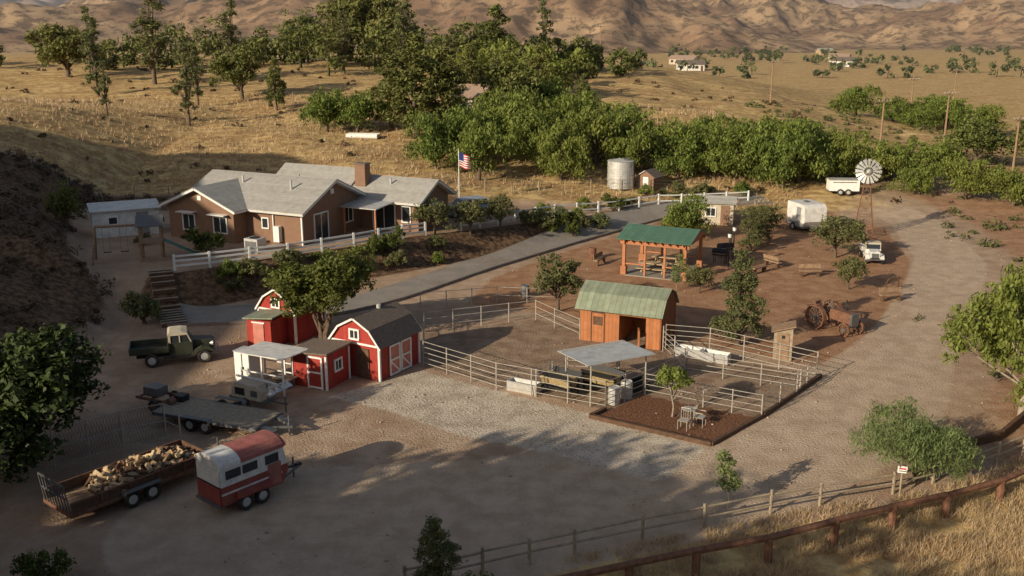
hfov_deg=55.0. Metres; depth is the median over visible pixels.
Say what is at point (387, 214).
window glass
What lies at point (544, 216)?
shrub
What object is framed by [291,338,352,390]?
red shed
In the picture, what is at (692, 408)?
white bistro table
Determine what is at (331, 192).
vent
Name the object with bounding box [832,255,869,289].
olive tree
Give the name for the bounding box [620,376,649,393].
water trough
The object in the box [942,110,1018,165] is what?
broadleaf tree
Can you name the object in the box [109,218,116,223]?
window glass
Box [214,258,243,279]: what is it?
shrub
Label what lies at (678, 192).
shrub
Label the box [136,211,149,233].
door
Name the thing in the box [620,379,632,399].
barrel
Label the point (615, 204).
shrub
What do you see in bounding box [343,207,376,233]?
patio posts
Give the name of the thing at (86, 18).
tall pine tree
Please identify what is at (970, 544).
dry grass
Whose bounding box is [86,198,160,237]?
garden shed
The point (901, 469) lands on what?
warning sign
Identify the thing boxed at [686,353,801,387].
corral fence
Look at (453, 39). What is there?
tall pine tree
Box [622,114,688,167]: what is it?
pepper tree
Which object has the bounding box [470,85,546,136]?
pepper tree
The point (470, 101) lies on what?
walls
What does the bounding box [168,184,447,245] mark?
walls
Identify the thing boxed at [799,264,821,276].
log bench
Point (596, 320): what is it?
window
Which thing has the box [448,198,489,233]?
olive tree
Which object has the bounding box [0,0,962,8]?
mountain range
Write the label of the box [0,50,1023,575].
ground
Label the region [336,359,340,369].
window glass
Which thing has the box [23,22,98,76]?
broadleaf tree
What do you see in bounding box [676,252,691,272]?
sapling
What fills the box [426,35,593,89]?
distant trees
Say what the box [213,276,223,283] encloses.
shrub
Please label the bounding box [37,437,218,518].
utility trailer
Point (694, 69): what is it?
walls
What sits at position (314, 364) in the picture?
door
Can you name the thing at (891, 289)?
log bench
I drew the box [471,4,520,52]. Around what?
pine tree
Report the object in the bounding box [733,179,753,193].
shrub
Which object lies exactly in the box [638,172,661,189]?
walls
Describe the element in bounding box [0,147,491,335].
hillside brush
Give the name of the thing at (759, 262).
log bench
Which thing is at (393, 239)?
shrub
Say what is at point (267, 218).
window frames
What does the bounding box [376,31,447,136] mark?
pine tree
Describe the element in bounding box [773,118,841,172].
pepper tree
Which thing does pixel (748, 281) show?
conifer tree
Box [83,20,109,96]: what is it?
tall pine tree
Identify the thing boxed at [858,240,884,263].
vintage pickup truck
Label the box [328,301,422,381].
red barn
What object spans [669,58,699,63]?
walls
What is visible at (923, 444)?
palo verde tree
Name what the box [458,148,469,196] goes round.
flagpole
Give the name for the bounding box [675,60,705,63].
roof
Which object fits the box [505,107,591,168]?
pepper tree
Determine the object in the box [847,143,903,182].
pepper tree
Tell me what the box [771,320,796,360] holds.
outhouse
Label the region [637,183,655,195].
shrub
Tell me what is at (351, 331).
window glass
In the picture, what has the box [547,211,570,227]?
shrub
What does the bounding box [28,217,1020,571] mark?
loose stones
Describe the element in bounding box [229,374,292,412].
light tower generator
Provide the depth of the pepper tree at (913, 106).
172.93 m
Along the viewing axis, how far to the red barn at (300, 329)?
57.64 m
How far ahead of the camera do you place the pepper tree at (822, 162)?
103.66 m
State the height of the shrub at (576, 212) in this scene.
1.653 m
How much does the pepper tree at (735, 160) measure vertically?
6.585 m
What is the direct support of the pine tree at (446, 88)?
on the ground at (402, 476)
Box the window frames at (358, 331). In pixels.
[348,328,359,340]
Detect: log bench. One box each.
[593,251,605,265]
[752,259,767,272]
[763,254,781,268]
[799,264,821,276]
[879,287,903,301]
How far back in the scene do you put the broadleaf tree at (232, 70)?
143.00 m
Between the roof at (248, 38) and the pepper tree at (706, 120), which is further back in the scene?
the roof at (248, 38)
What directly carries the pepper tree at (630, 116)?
on the ground at (402, 476)
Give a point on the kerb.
(428, 289)
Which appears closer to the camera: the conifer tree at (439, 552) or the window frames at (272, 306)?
the conifer tree at (439, 552)
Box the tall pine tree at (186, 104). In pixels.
[168,42,198,125]
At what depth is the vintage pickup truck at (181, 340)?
53.83 m
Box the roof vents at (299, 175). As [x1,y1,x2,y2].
[242,174,391,189]
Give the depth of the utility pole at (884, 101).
133.97 m
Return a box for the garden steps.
[148,268,186,327]
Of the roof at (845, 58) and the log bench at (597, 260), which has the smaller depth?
the log bench at (597, 260)
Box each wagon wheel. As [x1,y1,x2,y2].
[711,324,725,338]
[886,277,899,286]
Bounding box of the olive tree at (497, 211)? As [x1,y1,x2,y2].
[484,193,518,228]
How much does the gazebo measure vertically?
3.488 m
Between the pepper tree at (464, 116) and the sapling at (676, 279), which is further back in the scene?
the pepper tree at (464, 116)
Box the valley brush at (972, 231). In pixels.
[744,99,1023,262]
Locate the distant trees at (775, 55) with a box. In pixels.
[606,43,1023,78]
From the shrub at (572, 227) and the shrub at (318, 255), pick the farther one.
the shrub at (572, 227)
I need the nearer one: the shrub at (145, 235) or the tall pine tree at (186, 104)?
the shrub at (145, 235)
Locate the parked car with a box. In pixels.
[448,195,487,217]
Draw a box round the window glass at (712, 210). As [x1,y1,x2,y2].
[706,208,714,215]
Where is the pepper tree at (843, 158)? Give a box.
[805,130,863,177]
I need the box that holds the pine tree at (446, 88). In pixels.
[419,47,472,122]
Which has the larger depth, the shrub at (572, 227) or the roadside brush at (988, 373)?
the shrub at (572, 227)
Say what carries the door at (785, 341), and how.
in the outhouse
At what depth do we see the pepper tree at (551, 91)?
126.09 m
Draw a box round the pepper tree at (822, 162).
[761,116,835,182]
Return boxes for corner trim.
[300,217,303,245]
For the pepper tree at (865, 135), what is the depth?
111.35 m
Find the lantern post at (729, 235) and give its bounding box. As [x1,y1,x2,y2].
[727,232,732,267]
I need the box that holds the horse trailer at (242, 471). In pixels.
[195,430,301,509]
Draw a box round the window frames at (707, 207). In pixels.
[705,207,715,216]
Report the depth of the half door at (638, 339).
56.07 m
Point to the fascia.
(443, 186)
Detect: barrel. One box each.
[521,284,529,298]
[589,247,595,258]
[608,385,620,405]
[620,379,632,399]
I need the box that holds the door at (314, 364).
[308,358,320,386]
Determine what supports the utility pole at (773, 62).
on the ground at (402, 476)
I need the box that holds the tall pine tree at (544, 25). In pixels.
[528,0,553,45]
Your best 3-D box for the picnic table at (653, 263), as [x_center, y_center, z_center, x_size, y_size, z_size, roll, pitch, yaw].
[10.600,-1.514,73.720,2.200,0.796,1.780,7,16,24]
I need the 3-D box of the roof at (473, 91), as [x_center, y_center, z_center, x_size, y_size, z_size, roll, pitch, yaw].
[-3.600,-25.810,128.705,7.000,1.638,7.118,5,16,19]
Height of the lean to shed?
1.980 m
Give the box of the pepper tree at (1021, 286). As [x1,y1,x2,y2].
[1018,272,1023,297]
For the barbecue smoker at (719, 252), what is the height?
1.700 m
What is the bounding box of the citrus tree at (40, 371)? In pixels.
[0,323,111,483]
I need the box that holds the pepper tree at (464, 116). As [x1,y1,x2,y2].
[419,102,502,157]
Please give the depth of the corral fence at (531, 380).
49.46 m
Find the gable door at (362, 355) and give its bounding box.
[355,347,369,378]
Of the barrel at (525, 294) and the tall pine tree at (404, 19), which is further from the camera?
the tall pine tree at (404, 19)
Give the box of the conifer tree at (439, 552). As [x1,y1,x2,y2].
[410,514,462,575]
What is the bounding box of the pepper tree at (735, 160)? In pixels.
[700,121,768,179]
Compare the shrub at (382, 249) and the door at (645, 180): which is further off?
the door at (645, 180)
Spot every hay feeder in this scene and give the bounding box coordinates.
[538,364,581,397]
[581,365,625,389]
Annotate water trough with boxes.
[507,376,540,395]
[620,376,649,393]
[675,343,705,359]
[699,348,730,364]
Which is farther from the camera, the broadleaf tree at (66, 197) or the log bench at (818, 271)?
the broadleaf tree at (66, 197)
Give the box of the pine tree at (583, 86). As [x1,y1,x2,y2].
[574,73,593,102]
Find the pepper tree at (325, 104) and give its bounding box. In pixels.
[295,86,355,131]
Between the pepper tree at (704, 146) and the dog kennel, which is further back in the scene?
the pepper tree at (704, 146)
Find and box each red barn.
[254,288,325,343]
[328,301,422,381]
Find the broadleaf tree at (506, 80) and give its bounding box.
[474,49,542,105]
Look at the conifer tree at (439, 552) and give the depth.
30.37 m
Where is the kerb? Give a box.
[167,202,772,327]
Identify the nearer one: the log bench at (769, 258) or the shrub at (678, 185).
the log bench at (769, 258)
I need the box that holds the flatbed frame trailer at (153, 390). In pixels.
[135,382,192,410]
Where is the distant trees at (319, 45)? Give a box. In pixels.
[0,13,647,78]
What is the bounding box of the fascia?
[157,180,456,216]
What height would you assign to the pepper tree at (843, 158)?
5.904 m
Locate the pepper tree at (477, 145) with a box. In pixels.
[446,118,518,180]
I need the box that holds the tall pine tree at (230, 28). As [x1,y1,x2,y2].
[220,0,245,58]
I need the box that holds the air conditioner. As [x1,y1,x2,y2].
[243,236,266,253]
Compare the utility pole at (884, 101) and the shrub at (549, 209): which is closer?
the shrub at (549, 209)
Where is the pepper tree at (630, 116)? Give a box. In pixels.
[589,98,658,157]
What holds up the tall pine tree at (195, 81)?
on the ground at (402, 476)
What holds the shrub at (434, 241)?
on the ground at (402, 476)
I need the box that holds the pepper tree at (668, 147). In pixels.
[649,132,704,180]
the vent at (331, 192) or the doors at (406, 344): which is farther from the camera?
the vent at (331, 192)
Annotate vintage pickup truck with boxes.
[128,325,218,367]
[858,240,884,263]
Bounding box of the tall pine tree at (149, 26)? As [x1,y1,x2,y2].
[127,0,169,84]
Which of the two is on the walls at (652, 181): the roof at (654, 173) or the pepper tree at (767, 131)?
the roof at (654, 173)
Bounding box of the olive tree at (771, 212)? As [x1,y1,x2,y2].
[737,204,788,232]
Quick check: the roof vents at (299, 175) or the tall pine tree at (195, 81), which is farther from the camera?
the tall pine tree at (195, 81)
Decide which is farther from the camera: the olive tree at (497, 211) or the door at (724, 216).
the door at (724, 216)
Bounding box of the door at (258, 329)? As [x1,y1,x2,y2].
[253,323,264,343]
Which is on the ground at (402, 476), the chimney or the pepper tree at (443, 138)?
the pepper tree at (443, 138)
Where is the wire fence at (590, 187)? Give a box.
[30,153,704,200]
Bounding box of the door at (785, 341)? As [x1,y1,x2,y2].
[776,333,789,359]
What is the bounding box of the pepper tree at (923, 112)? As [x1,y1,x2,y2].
[899,103,943,129]
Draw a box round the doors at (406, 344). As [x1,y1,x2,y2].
[389,339,409,373]
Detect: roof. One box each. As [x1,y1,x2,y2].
[157,163,456,214]
[225,37,276,43]
[339,199,393,209]
[451,84,493,98]
[645,168,664,178]
[668,55,700,58]
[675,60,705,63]
[815,48,832,50]
[828,53,851,56]
[830,57,855,60]
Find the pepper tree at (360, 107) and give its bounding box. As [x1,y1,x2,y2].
[322,90,389,132]
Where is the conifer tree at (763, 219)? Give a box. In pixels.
[752,204,773,243]
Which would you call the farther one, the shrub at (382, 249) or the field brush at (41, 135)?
the field brush at (41, 135)
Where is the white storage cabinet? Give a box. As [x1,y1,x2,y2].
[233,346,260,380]
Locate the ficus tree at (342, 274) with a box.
[260,243,379,338]
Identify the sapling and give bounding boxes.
[670,265,681,290]
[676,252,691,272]
[714,449,742,508]
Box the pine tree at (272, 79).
[264,55,286,110]
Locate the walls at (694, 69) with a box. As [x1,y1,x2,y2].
[676,63,704,70]
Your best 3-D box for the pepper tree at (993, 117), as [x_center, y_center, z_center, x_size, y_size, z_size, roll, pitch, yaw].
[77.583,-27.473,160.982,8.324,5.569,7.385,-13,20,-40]
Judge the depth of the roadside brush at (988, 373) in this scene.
57.66 m
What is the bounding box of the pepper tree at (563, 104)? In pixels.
[545,86,614,128]
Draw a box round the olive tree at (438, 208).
[410,196,456,233]
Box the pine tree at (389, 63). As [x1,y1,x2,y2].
[362,53,407,128]
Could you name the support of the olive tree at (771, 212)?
on the ground at (402, 476)
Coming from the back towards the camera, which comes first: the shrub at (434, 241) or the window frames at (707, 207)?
the window frames at (707, 207)
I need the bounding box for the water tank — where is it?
[607,158,634,189]
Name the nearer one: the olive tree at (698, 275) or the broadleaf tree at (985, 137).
the olive tree at (698, 275)
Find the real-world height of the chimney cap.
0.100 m
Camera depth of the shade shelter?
50.09 m
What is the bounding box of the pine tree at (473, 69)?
[453,42,485,87]
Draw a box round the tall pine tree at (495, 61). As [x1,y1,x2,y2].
[482,57,501,95]
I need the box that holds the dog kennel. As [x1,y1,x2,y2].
[49,403,181,467]
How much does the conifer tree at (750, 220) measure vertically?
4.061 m
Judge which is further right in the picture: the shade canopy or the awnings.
the shade canopy
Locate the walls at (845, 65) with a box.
[831,61,852,66]
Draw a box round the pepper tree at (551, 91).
[526,72,570,114]
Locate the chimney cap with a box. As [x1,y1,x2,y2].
[353,162,370,164]
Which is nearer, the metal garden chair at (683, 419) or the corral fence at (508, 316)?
the metal garden chair at (683, 419)
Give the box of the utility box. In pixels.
[273,225,282,241]
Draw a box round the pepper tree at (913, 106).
[897,100,933,118]
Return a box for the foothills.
[0,0,1023,54]
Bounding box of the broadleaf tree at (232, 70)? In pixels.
[207,39,267,98]
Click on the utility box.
(277, 231)
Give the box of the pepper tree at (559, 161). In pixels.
[529,118,594,180]
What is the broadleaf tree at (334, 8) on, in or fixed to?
on the ground at (402, 476)
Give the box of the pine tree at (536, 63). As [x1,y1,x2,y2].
[524,43,554,86]
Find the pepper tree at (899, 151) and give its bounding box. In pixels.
[866,137,914,179]
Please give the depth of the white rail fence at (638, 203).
93.34 m
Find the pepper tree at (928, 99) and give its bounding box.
[914,93,956,124]
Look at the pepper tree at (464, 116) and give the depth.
105.72 m
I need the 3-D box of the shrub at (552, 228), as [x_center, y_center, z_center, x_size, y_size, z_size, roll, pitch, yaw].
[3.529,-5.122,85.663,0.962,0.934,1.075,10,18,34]
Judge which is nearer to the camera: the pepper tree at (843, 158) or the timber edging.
the timber edging
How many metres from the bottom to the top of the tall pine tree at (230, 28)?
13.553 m
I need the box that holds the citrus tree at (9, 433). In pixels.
[0,401,27,453]
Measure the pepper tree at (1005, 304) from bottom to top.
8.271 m
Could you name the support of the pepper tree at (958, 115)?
on the ground at (402, 476)
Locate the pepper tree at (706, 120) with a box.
[682,110,740,152]
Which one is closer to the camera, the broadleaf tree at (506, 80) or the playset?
the playset
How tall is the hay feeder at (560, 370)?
1.168 m
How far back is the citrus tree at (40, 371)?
39.03 m
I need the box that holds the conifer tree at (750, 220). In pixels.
[736,205,764,250]
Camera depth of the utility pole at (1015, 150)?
114.84 m
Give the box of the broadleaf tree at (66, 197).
[43,177,85,228]
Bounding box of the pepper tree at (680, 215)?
[658,190,717,234]
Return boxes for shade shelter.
[234,341,306,396]
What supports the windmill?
on the ground at (402, 476)
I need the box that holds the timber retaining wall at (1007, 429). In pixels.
[953,411,1023,451]
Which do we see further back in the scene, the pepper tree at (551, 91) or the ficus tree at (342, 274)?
the pepper tree at (551, 91)
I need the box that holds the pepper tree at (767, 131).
[722,115,788,170]
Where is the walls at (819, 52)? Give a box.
[815,50,829,54]
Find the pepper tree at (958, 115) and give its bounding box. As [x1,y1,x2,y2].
[949,103,995,131]
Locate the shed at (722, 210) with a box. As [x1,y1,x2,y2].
[699,195,737,225]
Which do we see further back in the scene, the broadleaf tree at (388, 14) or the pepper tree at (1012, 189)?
the broadleaf tree at (388, 14)
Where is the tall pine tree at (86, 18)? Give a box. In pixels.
[77,6,99,80]
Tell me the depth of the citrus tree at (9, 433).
37.87 m
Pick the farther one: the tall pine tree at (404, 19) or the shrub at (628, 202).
the tall pine tree at (404, 19)
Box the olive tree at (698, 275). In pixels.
[681,264,715,292]
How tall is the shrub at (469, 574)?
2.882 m
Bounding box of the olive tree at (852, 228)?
[808,213,869,257]
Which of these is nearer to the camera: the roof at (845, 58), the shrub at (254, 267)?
the shrub at (254, 267)
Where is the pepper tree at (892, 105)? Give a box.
[873,95,910,122]
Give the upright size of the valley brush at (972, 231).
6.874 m
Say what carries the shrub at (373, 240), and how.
on the ground at (402, 476)
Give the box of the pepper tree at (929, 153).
[888,137,965,176]
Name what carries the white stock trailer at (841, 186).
on the ground at (402, 476)
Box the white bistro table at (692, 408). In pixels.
[682,406,695,423]
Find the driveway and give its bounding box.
[179,194,770,322]
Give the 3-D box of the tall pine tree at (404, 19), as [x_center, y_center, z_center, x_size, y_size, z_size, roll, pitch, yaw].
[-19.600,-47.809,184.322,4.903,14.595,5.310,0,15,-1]
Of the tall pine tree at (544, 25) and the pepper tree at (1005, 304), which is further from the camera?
the tall pine tree at (544, 25)
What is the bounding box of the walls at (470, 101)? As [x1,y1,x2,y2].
[455,99,481,118]
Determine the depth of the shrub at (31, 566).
32.39 m
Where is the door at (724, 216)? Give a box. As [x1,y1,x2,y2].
[720,205,729,224]
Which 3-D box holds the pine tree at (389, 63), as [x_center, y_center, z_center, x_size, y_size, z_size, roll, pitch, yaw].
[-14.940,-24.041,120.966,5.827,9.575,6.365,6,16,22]
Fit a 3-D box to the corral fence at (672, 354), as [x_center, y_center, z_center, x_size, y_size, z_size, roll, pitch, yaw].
[8.418,3.918,52.412,1.767,1.700,7.247,4,16,16]
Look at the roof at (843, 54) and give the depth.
486.12 m
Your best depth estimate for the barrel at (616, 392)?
47.98 m
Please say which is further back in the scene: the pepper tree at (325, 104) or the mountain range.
the mountain range
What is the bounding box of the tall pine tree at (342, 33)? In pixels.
[331,10,352,73]
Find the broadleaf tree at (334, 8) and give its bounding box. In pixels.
[314,0,381,61]
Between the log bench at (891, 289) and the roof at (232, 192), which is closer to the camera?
the log bench at (891, 289)
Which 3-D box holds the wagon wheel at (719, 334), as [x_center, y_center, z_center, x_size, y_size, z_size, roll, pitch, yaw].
[12.200,2.513,58.235,0.988,0.988,0.120,5,16,19]
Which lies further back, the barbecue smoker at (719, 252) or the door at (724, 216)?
the door at (724, 216)
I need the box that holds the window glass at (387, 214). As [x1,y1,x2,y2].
[183,204,436,238]
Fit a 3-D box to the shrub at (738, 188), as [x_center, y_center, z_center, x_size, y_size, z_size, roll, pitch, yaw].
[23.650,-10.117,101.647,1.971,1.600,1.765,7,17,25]
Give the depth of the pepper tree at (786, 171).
102.82 m
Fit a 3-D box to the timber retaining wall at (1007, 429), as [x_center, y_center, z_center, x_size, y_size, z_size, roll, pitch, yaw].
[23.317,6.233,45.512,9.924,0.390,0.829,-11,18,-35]
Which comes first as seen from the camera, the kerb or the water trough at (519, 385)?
the water trough at (519, 385)
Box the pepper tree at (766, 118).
[726,112,795,161]
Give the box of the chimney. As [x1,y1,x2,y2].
[354,164,369,186]
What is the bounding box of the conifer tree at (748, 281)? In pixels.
[706,246,769,345]
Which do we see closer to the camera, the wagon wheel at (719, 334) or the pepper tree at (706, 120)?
the wagon wheel at (719, 334)
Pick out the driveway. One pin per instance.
(620, 219)
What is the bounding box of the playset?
[92,214,197,264]
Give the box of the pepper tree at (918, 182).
[885,160,945,195]
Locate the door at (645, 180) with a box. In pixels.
[643,177,647,189]
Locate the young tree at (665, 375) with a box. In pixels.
[654,363,695,416]
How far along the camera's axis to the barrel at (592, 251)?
77.89 m
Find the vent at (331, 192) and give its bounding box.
[197,188,333,199]
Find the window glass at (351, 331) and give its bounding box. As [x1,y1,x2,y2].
[350,330,357,338]
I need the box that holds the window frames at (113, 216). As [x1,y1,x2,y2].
[107,216,118,224]
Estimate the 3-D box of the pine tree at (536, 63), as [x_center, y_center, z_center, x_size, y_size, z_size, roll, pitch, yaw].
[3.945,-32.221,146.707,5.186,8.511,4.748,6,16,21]
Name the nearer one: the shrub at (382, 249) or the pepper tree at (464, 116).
the shrub at (382, 249)
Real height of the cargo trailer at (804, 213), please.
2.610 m
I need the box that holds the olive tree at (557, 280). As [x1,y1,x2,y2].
[528,251,583,311]
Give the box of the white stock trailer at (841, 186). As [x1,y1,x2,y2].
[826,177,866,195]
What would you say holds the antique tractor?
on the ground at (402, 476)
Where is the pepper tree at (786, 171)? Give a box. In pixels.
[737,127,825,190]
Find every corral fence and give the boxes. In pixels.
[420,286,548,308]
[423,300,580,366]
[423,340,606,406]
[535,356,617,396]
[606,367,644,404]
[643,357,817,413]
[646,326,687,387]
[665,324,818,373]
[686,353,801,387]
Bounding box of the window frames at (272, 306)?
[270,297,280,308]
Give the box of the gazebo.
[616,223,708,281]
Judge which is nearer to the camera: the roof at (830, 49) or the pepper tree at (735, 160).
the pepper tree at (735, 160)
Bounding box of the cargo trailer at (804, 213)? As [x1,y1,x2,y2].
[785,199,826,229]
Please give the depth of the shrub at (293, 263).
70.01 m
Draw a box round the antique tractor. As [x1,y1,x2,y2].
[805,300,863,336]
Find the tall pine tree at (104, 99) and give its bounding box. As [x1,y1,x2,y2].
[93,61,112,114]
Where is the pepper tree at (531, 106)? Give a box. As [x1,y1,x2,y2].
[487,89,560,162]
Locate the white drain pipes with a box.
[346,133,379,138]
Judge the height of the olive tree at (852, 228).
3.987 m
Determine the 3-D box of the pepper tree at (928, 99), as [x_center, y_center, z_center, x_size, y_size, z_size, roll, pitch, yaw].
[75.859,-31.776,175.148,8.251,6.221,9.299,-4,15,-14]
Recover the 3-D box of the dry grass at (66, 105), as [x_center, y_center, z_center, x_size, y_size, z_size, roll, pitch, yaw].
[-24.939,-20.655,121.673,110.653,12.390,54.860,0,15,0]
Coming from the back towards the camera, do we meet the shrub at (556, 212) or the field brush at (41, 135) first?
the field brush at (41, 135)
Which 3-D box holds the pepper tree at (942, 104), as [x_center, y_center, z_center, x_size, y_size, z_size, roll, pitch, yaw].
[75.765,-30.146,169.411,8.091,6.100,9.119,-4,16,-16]
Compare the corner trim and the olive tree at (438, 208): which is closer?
the corner trim
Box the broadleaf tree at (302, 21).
[274,6,323,62]
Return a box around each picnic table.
[636,260,670,273]
[652,254,681,266]
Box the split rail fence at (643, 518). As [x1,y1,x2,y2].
[402,436,1023,575]
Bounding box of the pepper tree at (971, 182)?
[938,156,1003,199]
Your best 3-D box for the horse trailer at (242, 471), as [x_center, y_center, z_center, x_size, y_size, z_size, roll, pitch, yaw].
[-10.163,6.997,38.873,2.120,2.360,4.375,13,20,39]
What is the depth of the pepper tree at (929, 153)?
106.87 m
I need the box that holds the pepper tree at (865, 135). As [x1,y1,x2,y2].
[823,126,875,169]
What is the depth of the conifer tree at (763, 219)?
82.58 m
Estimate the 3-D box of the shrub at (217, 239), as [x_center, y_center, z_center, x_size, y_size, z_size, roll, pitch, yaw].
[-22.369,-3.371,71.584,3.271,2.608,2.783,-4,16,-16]
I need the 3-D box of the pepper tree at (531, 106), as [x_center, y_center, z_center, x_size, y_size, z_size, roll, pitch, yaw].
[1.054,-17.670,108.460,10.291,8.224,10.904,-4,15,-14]
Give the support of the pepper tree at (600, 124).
on the ground at (402, 476)
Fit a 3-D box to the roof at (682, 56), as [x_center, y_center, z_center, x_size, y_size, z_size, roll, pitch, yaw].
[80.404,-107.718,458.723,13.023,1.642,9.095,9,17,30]
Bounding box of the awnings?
[175,210,228,216]
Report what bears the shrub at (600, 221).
on the ground at (402, 476)
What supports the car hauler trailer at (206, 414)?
on the ground at (402, 476)
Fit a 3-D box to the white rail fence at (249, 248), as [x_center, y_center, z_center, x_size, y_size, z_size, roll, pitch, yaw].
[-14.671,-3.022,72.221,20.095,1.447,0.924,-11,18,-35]
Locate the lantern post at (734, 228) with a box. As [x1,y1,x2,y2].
[732,225,736,260]
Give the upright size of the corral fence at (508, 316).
1.500 m
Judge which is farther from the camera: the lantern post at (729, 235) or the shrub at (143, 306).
the lantern post at (729, 235)
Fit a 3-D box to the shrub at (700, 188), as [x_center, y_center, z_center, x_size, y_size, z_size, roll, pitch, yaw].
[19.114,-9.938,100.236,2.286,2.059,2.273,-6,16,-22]
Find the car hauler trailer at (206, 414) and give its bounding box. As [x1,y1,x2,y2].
[152,392,293,435]
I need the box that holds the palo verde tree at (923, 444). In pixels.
[844,393,985,486]
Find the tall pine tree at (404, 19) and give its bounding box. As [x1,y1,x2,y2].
[395,0,416,67]
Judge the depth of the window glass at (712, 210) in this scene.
91.16 m
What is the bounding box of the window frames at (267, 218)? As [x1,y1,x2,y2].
[182,201,437,241]
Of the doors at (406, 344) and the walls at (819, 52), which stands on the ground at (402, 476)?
the walls at (819, 52)
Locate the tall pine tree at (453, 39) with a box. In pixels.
[441,27,461,85]
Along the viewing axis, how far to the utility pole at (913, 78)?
171.76 m
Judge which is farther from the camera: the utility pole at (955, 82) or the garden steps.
the utility pole at (955, 82)
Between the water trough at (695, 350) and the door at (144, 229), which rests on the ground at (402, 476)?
the water trough at (695, 350)
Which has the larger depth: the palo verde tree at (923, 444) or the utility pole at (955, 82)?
the utility pole at (955, 82)
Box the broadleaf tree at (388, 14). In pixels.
[347,0,418,46]
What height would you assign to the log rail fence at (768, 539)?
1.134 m
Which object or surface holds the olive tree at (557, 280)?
on the ground at (402, 476)
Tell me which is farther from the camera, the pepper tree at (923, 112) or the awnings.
the pepper tree at (923, 112)
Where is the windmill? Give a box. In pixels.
[855,159,881,238]
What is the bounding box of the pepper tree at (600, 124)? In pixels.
[558,102,632,166]
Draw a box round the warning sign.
[897,466,907,494]
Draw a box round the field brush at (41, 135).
[0,66,997,202]
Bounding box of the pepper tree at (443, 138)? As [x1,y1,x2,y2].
[400,109,461,168]
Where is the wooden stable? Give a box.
[575,280,678,349]
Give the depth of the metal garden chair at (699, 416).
45.59 m
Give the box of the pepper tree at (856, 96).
[826,82,885,115]
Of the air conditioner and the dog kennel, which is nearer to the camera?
the dog kennel
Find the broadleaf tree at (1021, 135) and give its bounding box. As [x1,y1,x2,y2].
[1006,120,1023,157]
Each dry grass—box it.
[0,92,806,207]
[555,455,1023,575]
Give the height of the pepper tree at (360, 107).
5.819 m
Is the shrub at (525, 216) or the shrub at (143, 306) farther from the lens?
the shrub at (525, 216)
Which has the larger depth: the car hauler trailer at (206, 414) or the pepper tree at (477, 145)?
the pepper tree at (477, 145)
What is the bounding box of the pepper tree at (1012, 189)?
[983,162,1023,206]
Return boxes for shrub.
[9,547,76,575]
[116,291,164,323]
[133,231,149,243]
[180,225,227,254]
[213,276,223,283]
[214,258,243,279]
[221,274,245,291]
[237,256,270,280]
[271,247,306,264]
[284,251,301,264]
[305,247,334,259]
[364,232,386,256]
[376,237,390,252]
[378,224,405,252]
[383,248,407,268]
[426,235,448,248]
[430,251,444,263]
[462,570,493,575]
[516,210,538,226]
[530,207,557,227]
[533,201,551,211]
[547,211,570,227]
[547,224,558,231]
[552,204,569,219]
[563,219,581,236]
[570,207,584,221]
[575,196,593,208]
[575,213,592,226]
[590,210,610,227]
[600,192,625,210]
[623,197,630,207]
[629,196,636,203]
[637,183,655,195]
[658,188,667,194]
[670,181,688,193]
[670,190,681,198]
[689,181,709,195]
[707,185,715,191]
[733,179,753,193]
[733,182,750,194]
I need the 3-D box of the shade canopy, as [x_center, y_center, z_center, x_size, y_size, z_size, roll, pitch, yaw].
[4.699,4.218,49.478,3.900,2.240,3.002,-8,17,-26]
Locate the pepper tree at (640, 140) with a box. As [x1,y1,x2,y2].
[598,124,666,169]
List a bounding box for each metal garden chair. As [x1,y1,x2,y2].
[677,407,690,431]
[693,404,705,427]
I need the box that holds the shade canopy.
[557,340,654,405]
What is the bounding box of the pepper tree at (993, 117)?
[966,103,1011,132]
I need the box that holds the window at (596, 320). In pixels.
[593,316,601,325]
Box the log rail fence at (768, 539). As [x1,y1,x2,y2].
[557,467,1023,575]
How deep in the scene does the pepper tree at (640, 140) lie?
104.75 m
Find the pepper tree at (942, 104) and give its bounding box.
[927,97,973,128]
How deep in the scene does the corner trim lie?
74.03 m
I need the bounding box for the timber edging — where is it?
[589,373,821,446]
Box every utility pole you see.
[768,59,778,101]
[879,98,890,140]
[910,77,918,107]
[943,90,955,141]
[953,68,960,99]
[1011,115,1023,170]
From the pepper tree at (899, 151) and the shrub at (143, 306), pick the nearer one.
the shrub at (143, 306)
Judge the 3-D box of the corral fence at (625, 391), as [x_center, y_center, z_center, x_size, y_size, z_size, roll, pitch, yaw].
[5.551,5.008,48.344,2.963,1.700,0.064,-14,20,-42]
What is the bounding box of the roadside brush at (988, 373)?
[912,313,1009,377]
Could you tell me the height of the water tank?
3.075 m
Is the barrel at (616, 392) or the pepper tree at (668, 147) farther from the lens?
the pepper tree at (668, 147)
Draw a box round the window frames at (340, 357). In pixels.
[334,356,342,372]
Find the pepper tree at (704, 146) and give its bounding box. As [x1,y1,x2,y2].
[665,120,728,174]
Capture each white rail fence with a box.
[172,221,426,270]
[460,190,749,230]
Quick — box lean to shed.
[242,309,288,345]
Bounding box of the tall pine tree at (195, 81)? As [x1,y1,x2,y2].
[186,49,204,106]
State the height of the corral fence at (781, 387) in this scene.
1.400 m
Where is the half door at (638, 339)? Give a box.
[637,328,639,346]
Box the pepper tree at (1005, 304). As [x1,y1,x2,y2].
[940,261,1023,415]
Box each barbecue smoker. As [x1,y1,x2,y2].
[711,243,727,264]
[717,237,732,257]

